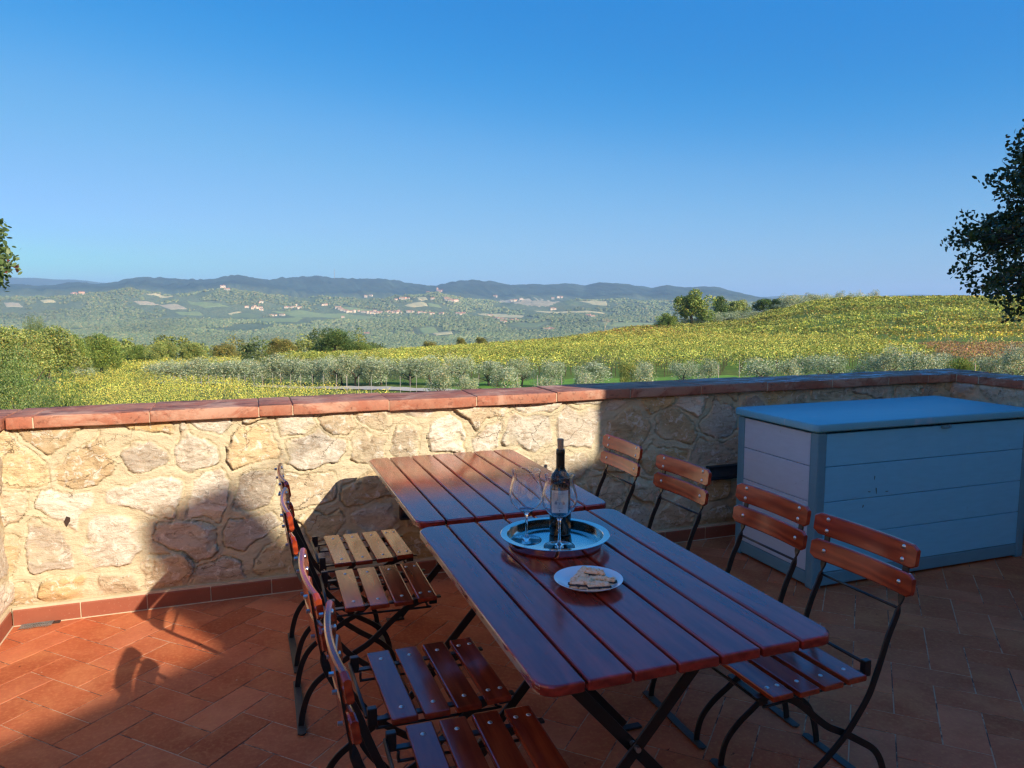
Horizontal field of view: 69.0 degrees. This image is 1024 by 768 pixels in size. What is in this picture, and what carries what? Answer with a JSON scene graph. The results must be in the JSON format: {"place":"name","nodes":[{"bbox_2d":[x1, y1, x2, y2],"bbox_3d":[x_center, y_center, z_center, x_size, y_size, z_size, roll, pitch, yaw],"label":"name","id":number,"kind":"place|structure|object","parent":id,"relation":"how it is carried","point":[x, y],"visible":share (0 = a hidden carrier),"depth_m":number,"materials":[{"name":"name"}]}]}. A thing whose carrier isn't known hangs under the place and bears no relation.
{"place":"outdoors","nodes":[
{"label":"outdoors","id":0,"kind":"place"},
{"bbox_2d":[188,301,228,307],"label":"field","id":1,"kind":"structure","parent":0,"point":[206,304],"depth_m":4594.18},
{"bbox_2d":[257,317,301,321],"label":"field","id":2,"kind":"structure","parent":0,"point":[295,319],"depth_m":3991.70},
{"bbox_2d":[156,382,457,390],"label":"gravel track","id":3,"kind":"structure","parent":0,"point":[384,388],"depth_m":75.64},
{"bbox_2d":[272,310,345,317],"bbox_3d":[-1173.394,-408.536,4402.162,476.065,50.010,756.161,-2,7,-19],"label":"field","id":4,"kind":"structure","parent":0,"point":[298,313],"depth_m":4585.31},
{"bbox_2d":[326,313,379,319],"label":"field","id":5,"kind":"structure","parent":0,"point":[348,316],"depth_m":4525.21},
{"bbox_2d":[0,275,966,345],"bbox_3d":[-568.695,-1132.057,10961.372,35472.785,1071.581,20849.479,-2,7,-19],"label":"hills","id":6,"kind":"structure","parent":0,"point":[300,288],"depth_m":6867.63,"materials":[{"name":"plant"}]},
{"bbox_2d":[0,287,770,372],"bbox_3d":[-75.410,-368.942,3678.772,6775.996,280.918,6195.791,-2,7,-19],"label":"woodland","id":7,"kind":"object","parent":6,"relation":"on","point":[143,330],"visible":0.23,"depth_m":3878.78,"materials":[{"name":"plant"}]},
{"bbox_2d":[0,534,1023,767],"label":"terrace floor","id":8,"kind":"structure","parent":0,"point":[914,698],"depth_m":3.00,"materials":[{"name":"tile"}]},
{"bbox_2d":[0,409,20,644],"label":"parapet wall","id":9,"kind":"structure","parent":8,"relation":"on","point":[7,592],"depth_m":3.52,"materials":[{"name":"stone"}]},
{"bbox_2d":[19,620,60,628],"bbox_3d":[-2.292,1.166,3.613,0.170,0.012,0.062,-2,7,-19],"label":"drain grille","id":10,"kind":"object","parent":8,"relation":"on","point":[37,624],"visible":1,"depth_m":3.61,"materials":[{"name":"metal"}]},
{"bbox_2d":[274,463,416,673],"bbox_3d":[-0.748,0.779,3.367,0.577,0.826,0.410,-2,7,-20],"label":"folding chair","id":11,"kind":"object","parent":8,"relation":"on","point":[377,548],"visible":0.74,"depth_m":3.32,"materials":[{"name":"paint"}]},
{"bbox_2d":[278,487,440,735],"bbox_3d":[-0.594,0.829,2.912,0.577,0.826,0.410,-2,7,-18],"label":"folding chair","id":12,"kind":"object","parent":8,"relation":"on","point":[394,584],"visible":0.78,"depth_m":2.86,"materials":[{"name":"paint"}]},
{"bbox_2d":[294,548,514,767],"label":"folding chair","id":13,"kind":"object","parent":8,"relation":"on","point":[467,702],"visible":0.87,"depth_m":2.15,"materials":[{"name":"paint"}]},
{"bbox_2d":[319,600,568,767],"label":"folding chair","id":14,"kind":"object","parent":8,"relation":"on","point":[494,732],"visible":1,"depth_m":1.85,"materials":[{"name":"paint"}]},
{"bbox_2d":[0,370,951,626],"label":"parapet wall","id":15,"kind":"structure","parent":8,"relation":"on","point":[108,509],"depth_m":3.96,"materials":[{"name":"stone"}]},
{"bbox_2d":[706,463,736,480],"bbox_3d":[1.389,0.575,4.874,0.260,0.090,0.040,-2,7,-19],"label":"wall lamp","id":16,"kind":"object","parent":15,"relation":"attached to","point":[724,471],"visible":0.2,"depth_m":4.87,"materials":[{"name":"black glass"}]},
{"bbox_2d":[369,449,605,667],"bbox_3d":[-0.175,0.806,3.471,0.788,0.748,1.188,-2,7,-19],"label":"folding table","id":17,"kind":"object","parent":8,"relation":"on","point":[446,490],"visible":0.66,"depth_m":3.28,"materials":[{"name":"paint"}]},
{"bbox_2d":[0,536,1023,767],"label":"terrace grout","id":18,"kind":"object","parent":8,"relation":"attached to","point":[892,694],"depth_m":2.96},
{"bbox_2d":[595,434,642,514],"bbox_3d":[0.344,0.716,3.905,0.577,0.826,0.410,-2,7,-20],"label":"folding chair","id":19,"kind":"object","parent":8,"relation":"on","point":[627,448],"visible":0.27,"depth_m":3.95,"materials":[{"name":"paint"}]},
{"bbox_2d":[420,509,828,767],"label":"folding table","id":20,"kind":"object","parent":8,"relation":"on","point":[667,607],"visible":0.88,"depth_m":1.99,"materials":[{"name":"paint"}]},
{"bbox_2d":[501,517,609,558],"bbox_3d":[0.144,0.517,2.498,0.365,0.038,0.365,-2,7,-19],"label":"serving tray","id":21,"kind":"object","parent":20,"relation":"on","point":[584,537],"visible":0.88,"depth_m":2.53,"materials":[{"name":"metal"}]},
{"bbox_2d":[509,467,542,544],"bbox_3d":[0.049,0.409,2.515,0.117,0.241,0.117,-2,7,-19],"label":"wine glass","id":22,"kind":"object","parent":21,"relation":"on","point":[525,491],"visible":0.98,"depth_m":2.47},
{"bbox_2d":[542,471,576,548],"bbox_3d":[0.156,0.416,2.449,0.117,0.241,0.117,-2,7,-19],"label":"wine glass","id":23,"kind":"object","parent":21,"relation":"on","point":[559,498],"visible":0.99,"depth_m":2.41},
{"bbox_2d":[549,438,570,536],"bbox_3d":[0.167,0.354,2.573,0.074,0.336,0.075,-2,7,-19],"label":"wine bottle","id":24,"kind":"object","parent":21,"relation":"on","point":[565,521],"visible":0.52,"depth_m":2.55,"materials":[{"name":"black glass"}]},
{"bbox_2d":[554,565,622,592],"bbox_3d":[0.219,0.565,2.135,0.198,0.022,0.198,-2,7,-19],"label":"plate","id":25,"kind":"object","parent":20,"relation":"on","point":[562,577],"visible":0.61,"depth_m":2.17,"materials":[{"name":"white ceramic"}]},
{"bbox_2d":[568,576,592,588],"bbox_3d":[0.194,0.560,2.105,0.071,0.027,0.048,1,6,8],"label":"pastry","id":26,"kind":"object","parent":25,"relation":"on","point":[580,582],"visible":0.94,"depth_m":2.09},
{"bbox_2d":[584,567,605,575],"bbox_3d":[0.237,0.547,2.156,0.070,0.029,0.044,7,-1,2],"label":"pastry","id":27,"kind":"object","parent":25,"relation":"on","point":[589,571],"visible":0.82,"depth_m":2.14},
{"bbox_2d":[586,580,611,590],"bbox_3d":[0.242,0.562,2.084,0.074,0.027,0.032,-1,6,-10],"label":"pastry","id":28,"kind":"object","parent":25,"relation":"on","point":[596,585],"visible":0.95,"depth_m":2.08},
{"bbox_2d":[589,575,616,584],"bbox_3d":[0.258,0.559,2.128,0.085,0.024,0.028,2,7,14],"label":"pastry","id":29,"kind":"object","parent":25,"relation":"on","point":[612,580],"visible":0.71,"depth_m":2.12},
{"bbox_2d":[647,454,711,550],"bbox_3d":[0.547,0.776,3.368,0.577,0.826,0.410,-3,7,-22],"label":"folding chair","id":30,"kind":"object","parent":8,"relation":"on","point":[687,470],"visible":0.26,"depth_m":3.42,"materials":[{"name":"paint"}]},
{"bbox_2d":[642,483,810,749],"bbox_3d":[0.750,0.839,2.799,0.577,0.826,0.410,-2,7,-19],"label":"folding chair","id":31,"kind":"object","parent":8,"relation":"on","point":[788,509],"visible":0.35,"depth_m":2.80,"materials":[{"name":"paint"}]},
{"bbox_2d":[709,513,920,767],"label":"folding chair","id":32,"kind":"object","parent":8,"relation":"on","point":[794,677],"visible":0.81,"depth_m":2.29,"materials":[{"name":"paint"}]},
{"bbox_2d":[735,396,1023,589],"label":"storage box","id":33,"kind":"object","parent":8,"relation":"on","point":[938,481],"visible":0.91,"depth_m":4.27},
{"bbox_2d":[916,368,1023,406],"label":"parapet wall","id":34,"kind":"structure","parent":8,"relation":"on","point":[998,388],"depth_m":5.28,"materials":[{"name":"stone"}]},
{"bbox_2d":[0,0,1023,296],"label":"sky","id":35,"kind":"structure","parent":0,"point":[759,148],"materials":[{"name":"blue"}]},
{"bbox_2d":[1,301,1023,408],"bbox_3d":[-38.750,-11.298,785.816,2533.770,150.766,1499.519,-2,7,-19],"label":"terrain","id":36,"kind":"structure","parent":0,"point":[728,370],"depth_m":98.36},
{"bbox_2d":[0,218,21,291],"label":"oak tree","id":37,"kind":"object","parent":36,"relation":"on","point":[7,264],"visible":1,"depth_m":7.12,"materials":[{"name":"green plant"}]},
{"bbox_2d":[0,324,55,401],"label":"tree","id":38,"kind":"object","parent":36,"relation":"on","point":[9,337],"visible":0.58,"depth_m":70.94,"materials":[{"name":"green plant"}]},
{"bbox_2d":[0,342,63,409],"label":"bush","id":39,"kind":"object","parent":36,"relation":"on","point":[7,380],"visible":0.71,"depth_m":27.25,"materials":[{"name":"green plant"}]},
{"bbox_2d":[12,376,81,409],"bbox_3d":[-14.432,2.247,23.164,2.183,4.997,2.229,3,7,26],"label":"bush","id":40,"kind":"object","parent":36,"relation":"on","point":[31,404],"visible":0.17,"depth_m":22.87,"materials":[{"name":"green plant"}]},
{"bbox_2d":[12,324,92,384],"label":"tree","id":41,"kind":"object","parent":36,"relation":"on","point":[61,351],"visible":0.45,"depth_m":80.26,"materials":[{"name":"green plant"}]},
{"bbox_2d":[50,356,80,406],"bbox_3d":[-13.491,2.112,22.619,0.854,5.964,1.015,2,7,14],"label":"sapling","id":42,"kind":"object","parent":36,"relation":"on","point":[64,390],"visible":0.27,"depth_m":22.37,"materials":[{"name":"green plant"}]},
{"bbox_2d":[58,333,92,382],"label":"tree","id":43,"kind":"object","parent":36,"relation":"on","point":[81,345],"visible":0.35,"depth_m":93.15,"materials":[{"name":"green plant"}]},
{"bbox_2d":[70,370,95,405],"bbox_3d":[-12.566,2.311,22.009,0.779,5.438,0.926,-2,7,-19],"label":"sapling","id":44,"kind":"object","parent":36,"relation":"on","point":[76,395],"visible":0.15,"depth_m":21.73,"materials":[{"name":"green plant"}]},
{"bbox_2d":[78,332,125,379],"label":"tree","id":45,"kind":"object","parent":36,"relation":"on","point":[101,350],"visible":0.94,"depth_m":102.73,"materials":[{"name":"green plant"}]},
{"bbox_2d":[122,344,149,363],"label":"tree","id":46,"kind":"object","parent":36,"relation":"on","point":[137,354],"visible":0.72,"depth_m":128.94,"materials":[{"name":"green plant"}]},
{"bbox_2d":[134,360,183,385],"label":"olive tree","id":47,"kind":"object","parent":36,"relation":"on","point":[159,367],"visible":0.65,"depth_m":86.71,"materials":[{"name":"green plant"}]},
{"bbox_2d":[143,340,178,362],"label":"tree","id":48,"kind":"object","parent":36,"relation":"on","point":[157,353],"visible":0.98,"depth_m":125.66,"materials":[{"name":"green plant"}]},
{"bbox_2d":[100,355,240,372],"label":"vineyard","id":49,"kind":"object","parent":36,"relation":"on","point":[139,365],"visible":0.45,"depth_m":115.28,"materials":[{"name":"green plant"}]},
{"bbox_2d":[154,360,192,385],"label":"olive tree","id":50,"kind":"object","parent":36,"relation":"on","point":[175,374],"visible":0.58,"depth_m":86.33,"materials":[{"name":"green plant"}]},
{"bbox_2d":[173,360,208,384],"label":"olive tree","id":51,"kind":"object","parent":36,"relation":"on","point":[190,373],"visible":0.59,"depth_m":86.00,"materials":[{"name":"green plant"}]},
{"bbox_2d":[176,342,208,359],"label":"tree","id":52,"kind":"object","parent":36,"relation":"on","point":[194,349],"visible":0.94,"depth_m":137.23,"materials":[{"name":"green plant"}]},
{"bbox_2d":[0,367,394,407],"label":"vineyard","id":53,"kind":"object","parent":36,"relation":"on","point":[129,391],"visible":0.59,"depth_m":66.97,"materials":[{"name":"green plant"}]},
{"bbox_2d":[181,356,222,382],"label":"olive tree","id":54,"kind":"object","parent":36,"relation":"on","point":[205,363],"visible":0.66,"depth_m":86.34,"materials":[{"name":"green plant"}]},
{"bbox_2d":[198,362,239,386],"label":"olive tree","id":55,"kind":"object","parent":36,"relation":"on","point":[213,370],"visible":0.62,"depth_m":85.25,"materials":[{"name":"green plant"}]},
{"bbox_2d":[209,342,240,360],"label":"tree","id":56,"kind":"object","parent":36,"relation":"on","point":[225,350],"visible":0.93,"depth_m":144.02,"materials":[{"name":"green plant"}]},
{"bbox_2d":[36,327,425,373],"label":"woodland","id":57,"kind":"object","parent":36,"relation":"on","point":[247,350],"visible":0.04,"depth_m":175.71,"materials":[{"name":"green plant"}]},
{"bbox_2d":[210,357,253,385],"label":"olive tree","id":58,"kind":"object","parent":36,"relation":"on","point":[236,364],"visible":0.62,"depth_m":84.90,"materials":[{"name":"green plant"}]},
{"bbox_2d":[227,358,269,384],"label":"olive tree","id":59,"kind":"object","parent":36,"relation":"on","point":[253,364],"visible":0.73,"depth_m":84.47,"materials":[{"name":"green plant"}]},
{"bbox_2d":[245,360,285,384],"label":"olive tree","id":60,"kind":"object","parent":36,"relation":"on","point":[262,375],"visible":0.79,"depth_m":84.06,"materials":[{"name":"green plant"}]},
{"bbox_2d":[258,352,297,384],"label":"olive tree","id":61,"kind":"object","parent":36,"relation":"on","point":[275,362],"visible":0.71,"depth_m":84.04,"materials":[{"name":"green plant"}]},
{"bbox_2d":[265,336,297,358],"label":"tree","id":62,"kind":"object","parent":36,"relation":"on","point":[277,345],"visible":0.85,"depth_m":150.26,"materials":[{"name":"green plant"}]},
{"bbox_2d":[274,358,306,385],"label":"olive tree","id":63,"kind":"object","parent":36,"relation":"on","point":[287,367],"visible":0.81,"depth_m":83.00,"materials":[{"name":"green plant"}]},
{"bbox_2d":[291,357,326,385],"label":"olive tree","id":64,"kind":"object","parent":36,"relation":"on","point":[301,371],"visible":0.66,"depth_m":82.55,"materials":[{"name":"green plant"}]},
{"bbox_2d":[306,357,337,385],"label":"olive tree","id":65,"kind":"object","parent":36,"relation":"on","point":[319,368],"visible":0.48,"depth_m":81.56,"materials":[{"name":"green plant"}]},
{"bbox_2d":[310,327,357,352],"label":"tree","id":66,"kind":"object","parent":36,"relation":"on","point":[332,340],"visible":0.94,"depth_m":158.61,"materials":[{"name":"green plant"}]},
{"bbox_2d":[320,354,349,382],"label":"olive tree","id":67,"kind":"object","parent":36,"relation":"on","point":[333,367],"visible":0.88,"depth_m":79.31,"materials":[{"name":"green plant"}]},
{"bbox_2d":[338,353,372,385],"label":"olive tree","id":68,"kind":"object","parent":36,"relation":"on","point":[351,364],"visible":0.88,"depth_m":79.00,"materials":[{"name":"green plant"}]},
{"bbox_2d":[358,355,379,384],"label":"olive tree","id":69,"kind":"object","parent":36,"relation":"on","point":[364,365],"visible":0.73,"depth_m":78.62,"materials":[{"name":"green plant"}]},
{"bbox_2d":[355,355,402,384],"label":"olive tree","id":70,"kind":"object","parent":36,"relation":"on","point":[385,366],"visible":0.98,"depth_m":78.07,"materials":[{"name":"green plant"}]},
{"bbox_2d":[395,358,430,384],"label":"olive tree","id":71,"kind":"object","parent":36,"relation":"on","point":[405,366],"visible":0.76,"depth_m":77.65,"materials":[{"name":"green plant"}]},
{"bbox_2d":[409,354,448,382],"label":"olive tree","id":72,"kind":"object","parent":36,"relation":"on","point":[426,366],"visible":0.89,"depth_m":76.30,"materials":[{"name":"green plant"}]},
{"bbox_2d":[423,363,459,390],"bbox_3d":[-5.713,0.077,60.183,2.778,3.556,2.894,-2,7,-18],"label":"olive tree","id":73,"kind":"object","parent":36,"relation":"on","point":[444,376],"visible":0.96,"depth_m":59.66,"materials":[{"name":"green plant"}]},
{"bbox_2d":[443,353,475,385],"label":"olive tree","id":74,"kind":"object","parent":36,"relation":"on","point":[463,366],"visible":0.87,"depth_m":75.65,"materials":[{"name":"green plant"}]},
{"bbox_2d":[454,374,478,389],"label":"olive tree","id":75,"kind":"object","parent":36,"relation":"on","point":[467,381],"visible":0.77,"depth_m":59.92,"materials":[{"name":"green plant"}]},
{"bbox_2d":[469,359,507,385],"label":"olive tree","id":76,"kind":"object","parent":36,"relation":"on","point":[490,366],"visible":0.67,"depth_m":74.48,"materials":[{"name":"green plant"}]},
{"bbox_2d":[488,365,520,387],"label":"olive tree","id":77,"kind":"object","parent":36,"relation":"on","point":[508,375],"visible":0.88,"depth_m":60.20,"materials":[{"name":"green plant"}]},
{"bbox_2d":[505,356,540,386],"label":"olive tree","id":78,"kind":"object","parent":36,"relation":"on","point":[518,365],"visible":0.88,"depth_m":73.14,"materials":[{"name":"green plant"}]},
{"bbox_2d":[538,359,566,383],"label":"olive tree","id":79,"kind":"object","parent":36,"relation":"on","point":[548,367],"visible":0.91,"depth_m":71.52,"materials":[{"name":"green plant"}]},
{"bbox_2d":[573,370,596,383],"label":"olive tree","id":80,"kind":"object","parent":36,"relation":"on","point":[583,380],"visible":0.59,"depth_m":59.92,"materials":[{"name":"green plant"}]},
{"bbox_2d":[571,361,612,383],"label":"olive tree","id":81,"kind":"object","parent":36,"relation":"on","point":[599,369],"visible":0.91,"depth_m":69.12,"materials":[{"name":"green plant"}]},
{"bbox_2d":[277,330,937,377],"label":"vineyard","id":82,"kind":"object","parent":36,"relation":"on","point":[713,341],"visible":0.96,"depth_m":112.72,"materials":[{"name":"green plant"}]},
{"bbox_2d":[452,374,771,388],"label":"grass verge","id":83,"kind":"object","parent":36,"relation":"on","point":[526,383],"depth_m":75.90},
{"bbox_2d":[618,360,641,381],"bbox_3d":[9.940,-0.567,62.573,2.023,2.902,2.131,2,7,19],"label":"bush","id":84,"kind":"object","parent":36,"relation":"on","point":[624,370],"visible":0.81,"depth_m":62.24,"materials":[{"name":"green plant"}]},
{"bbox_2d":[629,363,656,381],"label":"olive tree","id":85,"kind":"object","parent":36,"relation":"on","point":[646,377],"visible":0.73,"depth_m":57.25,"materials":[{"name":"green plant"}]},
{"bbox_2d":[654,313,679,325],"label":"tree","id":86,"kind":"object","parent":36,"relation":"on","point":[665,319],"visible":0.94,"depth_m":276.34,"materials":[{"name":"green plant"}]},
{"bbox_2d":[667,359,700,379],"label":"olive tree","id":87,"kind":"object","parent":36,"relation":"on","point":[678,367],"visible":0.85,"depth_m":63.35,"materials":[{"name":"green plant"}]},
{"bbox_2d":[673,288,716,323],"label":"tree","id":88,"kind":"object","parent":36,"relation":"on","point":[690,304],"visible":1,"depth_m":286.80,"materials":[{"name":"green plant"}]},
{"bbox_2d":[695,357,719,378],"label":"olive tree","id":89,"kind":"object","parent":36,"relation":"on","point":[711,366],"visible":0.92,"depth_m":60.93,"materials":[{"name":"green plant"}]},
{"bbox_2d":[709,296,727,315],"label":"tree","id":90,"kind":"object","parent":36,"relation":"on","point":[720,305],"visible":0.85,"depth_m":309.58,"materials":[{"name":"green plant"}]},
{"bbox_2d":[726,299,751,317],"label":"tree","id":91,"kind":"object","parent":36,"relation":"on","point":[735,306],"visible":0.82,"depth_m":312.48,"materials":[{"name":"green plant"}]},
{"bbox_2d":[739,356,785,376],"bbox_3d":[19.322,-0.661,58.003,4.525,2.883,3.315,-6,9,-42],"label":"olive tree","id":92,"kind":"object","parent":36,"relation":"on","point":[759,367],"visible":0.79,"depth_m":57.65,"materials":[{"name":"green plant"}]},
{"bbox_2d":[751,298,774,311],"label":"tree","id":93,"kind":"object","parent":36,"relation":"on","point":[762,304],"visible":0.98,"depth_m":313.75,"materials":[{"name":"green plant"}]},
{"bbox_2d":[778,293,798,307],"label":"olive tree","id":94,"kind":"object","parent":36,"relation":"on","point":[790,298],"visible":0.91,"depth_m":311.45,"materials":[{"name":"green plant"}]},
{"bbox_2d":[775,359,803,375],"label":"olive tree","id":95,"kind":"object","parent":36,"relation":"on","point":[792,366],"visible":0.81,"depth_m":55.49,"materials":[{"name":"green plant"}]},
{"bbox_2d":[584,294,1023,341],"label":"vineyard","id":96,"kind":"object","parent":36,"relation":"on","point":[779,313],"visible":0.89,"depth_m":216.69,"materials":[{"name":"green plant"}]},
{"bbox_2d":[788,354,824,374],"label":"olive tree","id":97,"kind":"object","parent":36,"relation":"on","point":[807,364],"visible":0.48,"depth_m":61.15,"materials":[{"name":"green plant"}]},
{"bbox_2d":[810,352,852,373],"bbox_3d":[25.199,-1.069,58.971,2.790,3.155,3.255,-3,7,-27],"label":"olive tree","id":98,"kind":"object","parent":36,"relation":"on","point":[829,360],"visible":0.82,"depth_m":58.76,"materials":[{"name":"green plant"}]},
{"bbox_2d":[847,353,898,372],"bbox_3d":[27.104,-0.968,56.013,3.324,2.801,3.463,-4,7,-29],"label":"olive tree","id":99,"kind":"object","parent":36,"relation":"on","point":[867,367],"visible":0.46,"depth_m":55.79,"materials":[{"name":"green plant"}]},
{"bbox_2d":[873,343,914,370],"bbox_3d":[27.562,-1.122,53.536,2.110,3.631,2.880,-6,9,-42],"label":"olive tree","id":100,"kind":"object","parent":36,"relation":"on","point":[895,357],"visible":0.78,"depth_m":53.41,"materials":[{"name":"green plant"}]},
{"bbox_2d":[898,351,941,370],"bbox_3d":[27.687,-0.763,50.767,2.759,3.111,2.810,5,8,39],"label":"olive tree","id":101,"kind":"object","parent":36,"relation":"on","point":[916,361],"visible":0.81,"depth_m":50.63,"materials":[{"name":"green plant"}]},
{"bbox_2d":[922,352,955,368],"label":"olive tree","id":102,"kind":"object","parent":36,"relation":"on","point":[942,362],"visible":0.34,"depth_m":56.11,"materials":[{"name":"green plant"}]},
{"bbox_2d":[945,357,979,370],"bbox_3d":[29.644,-0.574,48.978,1.966,2.417,2.221,6,9,43],"label":"bush","id":103,"kind":"object","parent":36,"relation":"on","point":[961,364],"visible":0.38,"depth_m":48.64,"materials":[{"name":"green plant"}]},
{"bbox_2d":[914,340,1023,374],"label":"vineyard","id":104,"kind":"object","parent":36,"relation":"on","point":[963,349],"visible":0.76,"depth_m":85.07,"materials":[{"name":"brown plant"}]},
{"bbox_2d":[940,119,1023,323],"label":"oak tree","id":105,"kind":"object","parent":36,"relation":"on","point":[1010,233],"visible":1,"depth_m":7.00,"materials":[{"name":"green plant"}]},
{"bbox_2d":[968,352,1007,373],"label":"olive tree","id":106,"kind":"object","parent":36,"relation":"on","point":[985,360],"visible":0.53,"depth_m":53.03,"materials":[{"name":"green plant"}]},
{"bbox_2d":[990,342,1023,375],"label":"olive tree","id":107,"kind":"object","parent":36,"relation":"on","point":[1010,356],"visible":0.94,"depth_m":50.57,"materials":[{"name":"green plant"}]},
{"bbox_2d":[499,297,558,306],"bbox_3d":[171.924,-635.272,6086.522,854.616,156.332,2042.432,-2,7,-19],"label":"field","id":108,"kind":"structure","parent":0,"point":[538,303],"depth_m":5371.87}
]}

